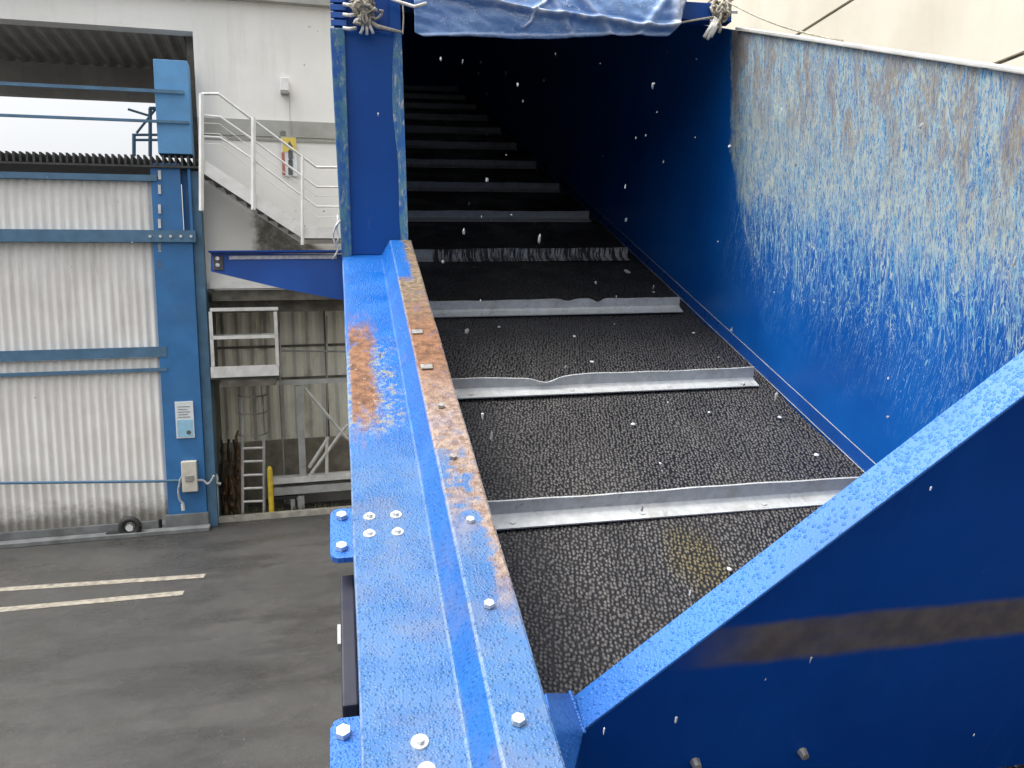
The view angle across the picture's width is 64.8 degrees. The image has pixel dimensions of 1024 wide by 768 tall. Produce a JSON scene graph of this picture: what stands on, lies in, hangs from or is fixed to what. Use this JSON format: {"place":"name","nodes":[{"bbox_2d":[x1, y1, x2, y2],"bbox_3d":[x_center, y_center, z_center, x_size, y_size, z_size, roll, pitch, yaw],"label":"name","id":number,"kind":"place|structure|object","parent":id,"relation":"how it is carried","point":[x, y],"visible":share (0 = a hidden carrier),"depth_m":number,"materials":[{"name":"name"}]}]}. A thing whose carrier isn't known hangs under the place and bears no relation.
{"place":"outdoors","nodes":[
{"label":"outdoors","id":0,"kind":"place"},
{"bbox_2d":[0,96,271,289],"label":"sky","id":1,"kind":"structure","parent":0,"point":[37,135],"materials":[{"name":"white"}]},
{"bbox_2d":[0,357,358,767],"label":"ground","id":2,"kind":"structure","parent":0,"point":[225,655],"depth_m":8.19,"materials":[{"name":"grey asphalt"}]},
{"bbox_2d":[0,591,183,611],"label":"painted line","id":3,"kind":"object","parent":2,"relation":"on","point":[79,602],"visible":1,"depth_m":9.72,"materials":[{"name":"white paint"}]},
{"bbox_2d":[0,574,205,590],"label":"painted line","id":4,"kind":"object","parent":2,"relation":"on","point":[100,582],"visible":1,"depth_m":10.42,"materials":[{"name":"white paint"}]},
{"bbox_2d":[0,59,220,548],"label":"clad hall","id":5,"kind":"structure","parent":2,"relation":"on","point":[93,447],"depth_m":12.59,"materials":[{"name":"white metal"}]},
{"bbox_2d":[175,401,194,438],"bbox_3d":[-5.241,0.573,12.915,0.273,0.590,0.026,-3,5,-15],"label":"notice board","id":6,"kind":"object","parent":5,"relation":"attached to","point":[184,414],"visible":1,"depth_m":12.91,"materials":[{"name":"white plastic"}]},
{"bbox_2d":[177,460,214,510],"bbox_3d":[-5.078,1.625,12.980,0.582,0.793,0.143,-2,5,-12],"label":"outlet box","id":7,"kind":"object","parent":5,"relation":"attached to","point":[189,478],"visible":1,"depth_m":12.90,"materials":[{"name":"beige plastic"}]},
{"bbox_2d":[106,516,141,534],"bbox_3d":[-6.088,2.253,12.669,0.529,0.360,0.140,-2,5,-12],"label":"trolley wheel","id":8,"kind":"object","parent":2,"relation":"on","point":[124,521],"visible":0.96,"depth_m":12.63,"materials":[{"name":"black rubber"}]},
{"bbox_2d":[0,0,351,522],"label":"white building","id":9,"kind":"structure","parent":2,"relation":"on","point":[224,48],"depth_m":13.45,"materials":[{"name":"paint"}]},
{"bbox_2d":[216,474,220,516],"bbox_3d":[-4.888,1.895,13.391,0.144,0.852,0.103,-2,5,-12],"label":"standpipe","id":10,"kind":"object","parent":9,"relation":"attached to","point":[217,482],"visible":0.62,"depth_m":13.37,"materials":[{"name":"grey metal"}]},
{"bbox_2d":[219,430,240,514],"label":"hanging chains","id":11,"kind":"object","parent":9,"relation":"hanging from","point":[227,492],"visible":0.97,"depth_m":13.90,"materials":[{"name":"black metal"}]},
{"bbox_2d":[209,307,279,386],"bbox_3d":[-4.528,-0.656,13.782,1.094,1.274,1.702,-3,5,-15],"label":"loading cage","id":12,"kind":"object","parent":9,"relation":"attached to","point":[250,375],"visible":0.98,"depth_m":13.01,"materials":[{"name":"metal"}]},
{"bbox_2d":[199,92,340,244],"bbox_3d":[-3.038,-3.350,13.036,3.769,2.263,0.950,-3,5,-15],"label":"white stair","id":13,"kind":"object","parent":9,"relation":"attached to","point":[241,194],"visible":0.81,"depth_m":12.40,"materials":[{"name":"metal"}]},
{"bbox_2d":[280,77,290,134],"bbox_3d":[-3.724,-4.561,13.256,0.148,0.895,0.162,-2,5,-12],"label":"wall lamp","id":14,"kind":"object","parent":9,"relation":"attached to","point":[284,85],"visible":1,"depth_m":13.16,"materials":[{"name":"white paint"}]},
{"bbox_2d":[281,137,297,175],"bbox_3d":[-3.692,-3.772,13.369,0.246,0.637,0.031,-3,5,-15],"label":"safety sign","id":15,"kind":"object","parent":9,"relation":"attached to","point":[289,156],"visible":0.82,"depth_m":13.36,"materials":[{"name":"white plastic"}]},
{"bbox_2d":[219,459,247,511],"bbox_3d":[-5.024,1.811,14.406,0.599,0.850,0.599,-2,5,-12],"label":"dark drum","id":16,"kind":"object","parent":2,"relation":"on","point":[226,464],"visible":0.35,"depth_m":14.20,"materials":[{"name":"metal"}]},
{"bbox_2d":[238,386,267,513],"bbox_3d":[-4.338,1.186,13.517,0.532,2.308,0.497,-2,5,-12],"label":"caged ladder","id":17,"kind":"object","parent":2,"relation":"on","point":[241,434],"visible":0.87,"depth_m":13.68,"materials":[{"name":"metal"}]},
{"bbox_2d":[267,466,273,511],"bbox_3d":[-4.112,1.834,13.743,0.087,0.873,0.090,-2,5,-12],"label":"yellow bollard","id":18,"kind":"object","parent":2,"relation":"on","point":[270,488],"visible":0.91,"depth_m":13.71,"materials":[{"name":"metal"}]},
{"bbox_2d":[273,377,350,509],"bbox_3d":[-2.436,1.067,14.578,3.744,2.417,0.270,-3,5,-15],"label":"steel frame","id":19,"kind":"object","parent":2,"relation":"on","point":[287,486],"visible":0.57,"depth_m":14.20,"materials":[{"name":"metal"}]},
{"bbox_2d":[279,316,345,503],"bbox_3d":[-3.625,0.464,14.791,1.207,3.410,0.033,-3,5,-15],"label":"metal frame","id":20,"kind":"object","parent":2,"relation":"on","point":[326,350],"visible":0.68,"depth_m":14.70,"materials":[{"name":"grey metal"}]},
{"bbox_2d":[208,0,1023,767],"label":"conveyor","id":21,"kind":"object","parent":2,"relation":"on","point":[870,232],"visible":0.99,"depth_m":2.16,"materials":[{"name":"metal"}]},
{"bbox_2d":[332,215,340,259],"bbox_3d":[-0.609,-0.508,2.798,0.037,0.155,0.012,-2,5,-12],"label":"cable tangle","id":22,"kind":"object","parent":21,"relation":"hanging from","point":[333,232],"visible":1,"depth_m":2.79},
{"bbox_2d":[343,0,403,34],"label":"rope knot","id":23,"kind":"object","parent":21,"relation":"attached to","point":[363,10],"visible":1,"depth_m":2.75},
{"bbox_2d":[391,0,426,8],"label":"lashing cord","id":24,"kind":"object","parent":21,"relation":"attached to","point":[411,5],"visible":1,"depth_m":2.74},
{"bbox_2d":[400,0,686,38],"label":"tarpaulin","id":25,"kind":"object","parent":21,"relation":"hanging from","point":[534,19],"visible":0.98,"depth_m":2.85,"materials":[{"name":"blue plastic"}]},
{"bbox_2d":[681,0,843,41],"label":"tie rope","id":26,"kind":"object","parent":21,"relation":"attached to","point":[719,9],"visible":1,"depth_m":2.99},
{"bbox_2d":[221,502,349,515],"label":"weeds","id":27,"kind":"object","parent":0,"point":[260,511],"visible":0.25,"depth_m":13.98,"materials":[{"name":"plant"}]},
{"bbox_2d":[19,19,1016,739],"bbox_3d":[-1.375,-0.778,2.932,4.300,1.815,5.633,-2,27,-12],"label":"falling sleet","id":28,"kind":"object","parent":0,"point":[653,287],"visible":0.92,"depth_m":1.75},
{"bbox_2d":[686,0,1023,73],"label":"panel building","id":29,"kind":"structure","parent":0,"point":[989,31],"depth_m":8.56,"materials":[{"name":"metal"}]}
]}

